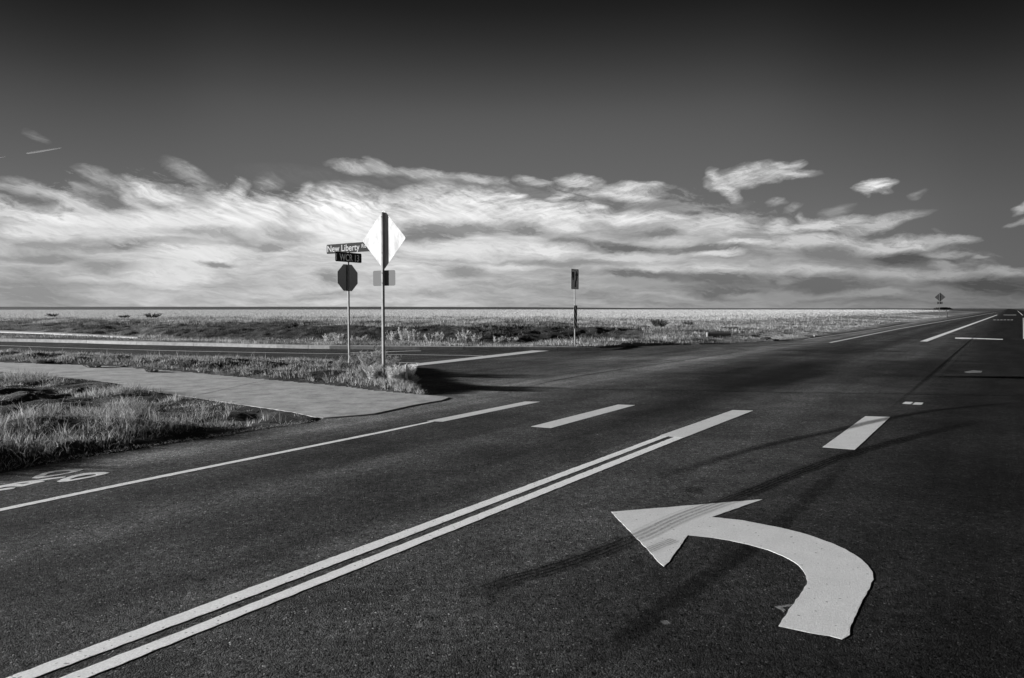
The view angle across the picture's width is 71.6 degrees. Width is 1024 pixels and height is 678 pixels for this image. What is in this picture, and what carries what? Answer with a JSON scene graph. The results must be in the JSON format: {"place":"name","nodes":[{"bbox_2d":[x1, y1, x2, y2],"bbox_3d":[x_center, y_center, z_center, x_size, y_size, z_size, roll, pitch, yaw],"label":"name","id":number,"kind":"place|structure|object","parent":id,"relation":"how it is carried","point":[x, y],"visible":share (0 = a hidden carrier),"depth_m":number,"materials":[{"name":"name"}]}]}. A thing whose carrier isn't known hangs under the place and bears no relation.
{"place":"outdoors","nodes":[
{"label":"outdoors","id":0,"kind":"place"},
{"bbox_2d":[26,148,58,153],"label":"contrail","id":1,"kind":"object","parent":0,"point":[41,151],"visible":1,"depth_m":7321.53,"materials":[{"name":"white"}]},
{"bbox_2d":[0,309,1023,677],"bbox_3d":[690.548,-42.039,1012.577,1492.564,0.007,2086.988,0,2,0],"label":"road","id":2,"kind":"structure","parent":0,"point":[846,505],"depth_m":5.70,"materials":[{"name":"black asphalt"}]},
{"bbox_2d":[0,338,622,350],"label":"kerb","id":3,"kind":"structure","parent":2,"relation":"on","point":[311,346],"depth_m":30.89,"materials":[{"name":"concrete"}]},
{"bbox_2d":[0,307,1023,472],"bbox_3d":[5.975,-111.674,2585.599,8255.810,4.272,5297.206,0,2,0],"label":"ground","id":4,"kind":"structure","parent":0,"point":[254,413],"depth_m":34.43,"materials":[{"name":"grey plant"}]},
{"bbox_2d":[28,355,47,363],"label":"weed","id":5,"kind":"object","parent":4,"relation":"on","point":[38,360],"visible":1,"depth_m":22.28,"materials":[{"name":"grey plant"}]},
{"bbox_2d":[0,330,137,337],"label":"footpath","id":6,"kind":"structure","parent":4,"relation":"on","point":[30,332],"depth_m":44.90,"materials":[{"name":"concrete"}]},
{"bbox_2d":[83,361,103,367],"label":"weed","id":7,"kind":"object","parent":4,"relation":"on","point":[92,365],"visible":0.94,"depth_m":20.85,"materials":[{"name":"grey plant"}]},
{"bbox_2d":[143,366,159,371],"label":"weed","id":8,"kind":"object","parent":4,"relation":"on","point":[151,370],"visible":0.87,"depth_m":19.41,"materials":[{"name":"grey plant"}]},
{"bbox_2d":[144,313,162,317],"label":"bush","id":9,"kind":"object","parent":4,"relation":"on","point":[149,314],"visible":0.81,"depth_m":68.00,"materials":[{"name":"grey plant"}]},
{"bbox_2d":[0,365,306,470],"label":"grass","id":10,"kind":"structure","parent":4,"relation":"on","point":[96,413],"depth_m":10.42,"materials":[{"name":"grey plant"}]},
{"bbox_2d":[1,420,309,470],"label":"straw litter","id":11,"kind":"object","parent":4,"relation":"on","point":[300,422],"visible":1,"depth_m":9.09,"materials":[{"name":"grey plant"}]},
{"bbox_2d":[175,359,192,367],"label":"weed","id":12,"kind":"object","parent":4,"relation":"on","point":[185,364],"visible":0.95,"depth_m":20.10,"materials":[{"name":"grey plant"}]},
{"bbox_2d":[0,345,413,389],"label":"grass","id":13,"kind":"structure","parent":4,"relation":"on","point":[202,358],"depth_m":21.66,"materials":[{"name":"grey plant"}]},
{"bbox_2d":[0,362,448,418],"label":"footpath","id":14,"kind":"structure","parent":4,"relation":"on","point":[319,401],"depth_m":15.01,"materials":[{"name":"concrete"}]},
{"bbox_2d":[243,366,267,373],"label":"weed","id":15,"kind":"object","parent":4,"relation":"on","point":[255,369],"visible":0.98,"depth_m":18.34,"materials":[{"name":"grey plant"}]},
{"bbox_2d":[314,358,329,365],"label":"weed","id":16,"kind":"object","parent":4,"relation":"on","point":[328,361],"visible":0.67,"depth_m":20.35,"materials":[{"name":"grey plant"}]},
{"bbox_2d":[322,332,334,341],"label":"tall weed","id":17,"kind":"object","parent":4,"relation":"on","point":[329,338],"visible":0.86,"depth_m":36.55,"materials":[{"name":"grey plant"}]},
{"bbox_2d":[332,356,344,367],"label":"weed","id":18,"kind":"object","parent":4,"relation":"on","point":[340,365],"visible":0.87,"depth_m":19.33,"materials":[{"name":"grey plant"}]},
{"bbox_2d":[332,333,344,342],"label":"tall weed","id":19,"kind":"object","parent":4,"relation":"on","point":[338,338],"visible":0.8,"depth_m":37.31,"materials":[{"name":"grey plant"}]},
{"bbox_2d":[327,242,368,361],"bbox_3d":[-4.660,-0.778,20.288,0.867,3.901,1.607,-1,3,-27],"label":"stop sign","id":20,"kind":"object","parent":4,"relation":"on","point":[347,277],"visible":0.96,"depth_m":20.24,"materials":[{"name":"metal"}]},
{"bbox_2d":[348,352,362,365],"bbox_3d":[-4.310,0.551,19.586,0.426,0.429,0.489,-1,3,-15],"label":"weed","id":21,"kind":"object","parent":4,"relation":"on","point":[354,362],"visible":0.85,"depth_m":19.56,"materials":[{"name":"grey plant"}]},
{"bbox_2d":[351,366,373,377],"bbox_3d":[-3.409,0.741,16.330,0.474,0.305,0.442,1,3,25],"label":"weed","id":22,"kind":"object","parent":4,"relation":"on","point":[359,372],"visible":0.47,"depth_m":16.26,"materials":[{"name":"grey plant"}]},
{"bbox_2d":[308,359,427,394],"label":"grass","id":23,"kind":"structure","parent":4,"relation":"on","point":[407,385],"depth_m":15.12,"materials":[{"name":"grey plant"}]},
{"bbox_2d":[358,350,379,367],"bbox_3d":[-3.755,0.539,18.683,0.606,0.536,0.572,-1,3,-28],"label":"weed","id":24,"kind":"object","parent":4,"relation":"on","point":[367,361],"visible":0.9,"depth_m":18.62,"materials":[{"name":"grey plant"}]},
{"bbox_2d":[363,363,386,379],"bbox_3d":[-3.011,0.719,15.790,0.520,0.383,0.535,2,3,43],"label":"weed","id":25,"kind":"object","parent":4,"relation":"on","point":[371,372],"visible":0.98,"depth_m":15.76,"materials":[{"name":"grey plant"}]},
{"bbox_2d":[370,348,387,365],"bbox_3d":[-3.554,0.474,19.070,0.571,0.630,0.579,0,2,0],"label":"weed","id":26,"kind":"object","parent":4,"relation":"on","point":[379,359],"visible":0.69,"depth_m":18.94,"materials":[{"name":"grey plant"}]},
{"bbox_2d":[363,210,404,375],"bbox_3d":[-2.890,-0.759,15.922,1.312,4.241,0.080,2,3,35],"label":"warning sign","id":27,"kind":"object","parent":4,"relation":"on","point":[384,239],"visible":0.95,"depth_m":15.88,"materials":[{"name":"metal"}]},
{"bbox_2d":[385,331,397,341],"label":"tall weed","id":28,"kind":"object","parent":4,"relation":"on","point":[393,337],"visible":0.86,"depth_m":36.12,"materials":[{"name":"grey plant"}]},
{"bbox_2d":[385,355,401,367],"bbox_3d":[-3.046,0.619,18.371,0.452,0.477,0.433,0,2,0],"label":"weed","id":29,"kind":"object","parent":4,"relation":"on","point":[391,362],"visible":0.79,"depth_m":18.27,"materials":[{"name":"grey plant"}]},
{"bbox_2d":[385,365,408,380],"bbox_3d":[-2.531,0.763,15.548,0.560,0.389,0.575,0,2,0],"label":"weed","id":30,"kind":"object","parent":4,"relation":"on","point":[401,374],"visible":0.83,"depth_m":15.45,"materials":[{"name":"grey plant"}]},
{"bbox_2d":[397,326,409,341],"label":"tall weed","id":31,"kind":"object","parent":4,"relation":"on","point":[403,337],"visible":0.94,"depth_m":35.48,"materials":[{"name":"grey plant"}]},
{"bbox_2d":[393,363,417,380],"bbox_3d":[-2.399,0.759,16.066,0.572,0.460,0.522,0,2,0],"label":"weed","id":32,"kind":"object","parent":4,"relation":"on","point":[411,371],"visible":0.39,"depth_m":15.99,"materials":[{"name":"grey plant"}]},
{"bbox_2d":[405,364,407,381],"bbox_3d":[-2.281,0.840,15.420,0.058,0.640,0.025,-1,3,-17],"label":"survey stake","id":33,"kind":"object","parent":4,"relation":"on","point":[406,366],"visible":0.58,"depth_m":15.40,"materials":[{"name":"grey wood"}]},
{"bbox_2d":[405,329,415,341],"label":"tall weed","id":34,"kind":"object","parent":4,"relation":"on","point":[409,337],"visible":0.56,"depth_m":36.89,"materials":[{"name":"grey plant"}]},
{"bbox_2d":[408,375,420,385],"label":"weed","id":35,"kind":"object","parent":4,"relation":"on","point":[414,379],"visible":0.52,"depth_m":16.02,"materials":[{"name":"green plant"}]},
{"bbox_2d":[412,332,422,341],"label":"tall weed","id":36,"kind":"object","parent":4,"relation":"on","point":[414,337],"visible":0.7,"depth_m":36.72,"materials":[{"name":"grey plant"}]},
{"bbox_2d":[424,333,436,342],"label":"tall weed","id":37,"kind":"object","parent":4,"relation":"on","point":[431,337],"visible":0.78,"depth_m":35.09,"materials":[{"name":"grey plant"}]},
{"bbox_2d":[0,315,872,347],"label":"grass","id":38,"kind":"structure","parent":4,"relation":"on","point":[302,321],"depth_m":48.82,"materials":[{"name":"grey plant"}]},
{"bbox_2d":[434,332,443,341],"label":"tall weed","id":39,"kind":"object","parent":4,"relation":"on","point":[440,337],"visible":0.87,"depth_m":35.89,"materials":[{"name":"grey plant"}]},
{"bbox_2d":[455,331,464,342],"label":"tall weed","id":40,"kind":"object","parent":4,"relation":"on","point":[460,338],"visible":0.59,"depth_m":35.60,"materials":[{"name":"grey plant"}]},
{"bbox_2d":[461,328,470,341],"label":"tall weed","id":41,"kind":"object","parent":4,"relation":"on","point":[465,336],"visible":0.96,"depth_m":34.93,"materials":[{"name":"grey plant"}]},
{"bbox_2d":[0,309,947,326],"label":"stubble","id":42,"kind":"object","parent":4,"relation":"on","point":[432,313],"visible":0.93,"depth_m":111.24,"materials":[{"name":"grey plant"}]},
{"bbox_2d":[470,333,481,342],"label":"tall weed","id":43,"kind":"object","parent":4,"relation":"on","point":[477,338],"visible":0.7,"depth_m":36.28,"materials":[{"name":"grey plant"}]},
{"bbox_2d":[493,336,505,344],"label":"tall weed","id":44,"kind":"object","parent":4,"relation":"on","point":[500,340],"visible":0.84,"depth_m":35.67,"materials":[{"name":"grey plant"}]},
{"bbox_2d":[507,337,517,343],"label":"tall weed","id":45,"kind":"object","parent":4,"relation":"on","point":[513,340],"visible":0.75,"depth_m":35.81,"materials":[{"name":"grey plant"}]},
{"bbox_2d":[571,269,578,344],"bbox_3d":[2.692,-1.203,30.623,0.088,3.617,0.660,2,3,35],"label":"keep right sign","id":46,"kind":"object","parent":4,"relation":"on","point":[574,279],"visible":0.97,"depth_m":30.61,"materials":[{"name":"metal"}]},
{"bbox_2d":[620,335,637,339],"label":"bush","id":47,"kind":"object","parent":4,"relation":"on","point":[629,338],"visible":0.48,"depth_m":39.43,"materials":[{"name":"grey plant"}]},
{"bbox_2d":[649,319,669,326],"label":"bush","id":48,"kind":"object","parent":4,"relation":"on","point":[658,323],"visible":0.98,"depth_m":51.66,"materials":[{"name":"black plant"}]},
{"bbox_2d":[706,332,730,337],"bbox_3d":[11.407,-0.220,39.223,1.262,0.347,0.347,0,2,7],"label":"drain pipe","id":49,"kind":"object","parent":4,"relation":"on","point":[720,334],"visible":0.83,"depth_m":39.08,"materials":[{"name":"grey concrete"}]},
{"bbox_2d":[720,326,737,329],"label":"bush","id":50,"kind":"object","parent":4,"relation":"on","point":[734,327],"visible":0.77,"depth_m":49.64,"materials":[{"name":"grey plant"}]},
{"bbox_2d":[759,337,771,339],"bbox_3d":[13.710,0.001,38.505,0.748,0.229,0.509,0,2,0],"label":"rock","id":51,"kind":"object","parent":4,"relation":"on","point":[764,338],"visible":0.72,"depth_m":38.34,"materials":[{"name":"grey stone"}]},
{"bbox_2d":[935,293,944,313],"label":"warning sign","id":52,"kind":"object","parent":4,"relation":"on","point":[939,296],"visible":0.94,"depth_m":136.77,"materials":[{"name":"grey metal"}]},
{"bbox_2d":[934,307,952,308],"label":"tree belt","id":53,"kind":"object","parent":4,"relation":"on","point":[943,308],"visible":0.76,"depth_m":616.79,"materials":[{"name":"black plant"}]},
{"bbox_2d":[0,0,1023,308],"label":"sky","id":54,"kind":"structure","parent":0,"point":[210,153],"materials":[{"name":"grey"}]},
{"bbox_2d":[638,313,945,327],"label":"grass","id":55,"kind":"structure","parent":0,"point":[845,319],"depth_m":86.51,"materials":[{"name":"grey plant"}]}
]}

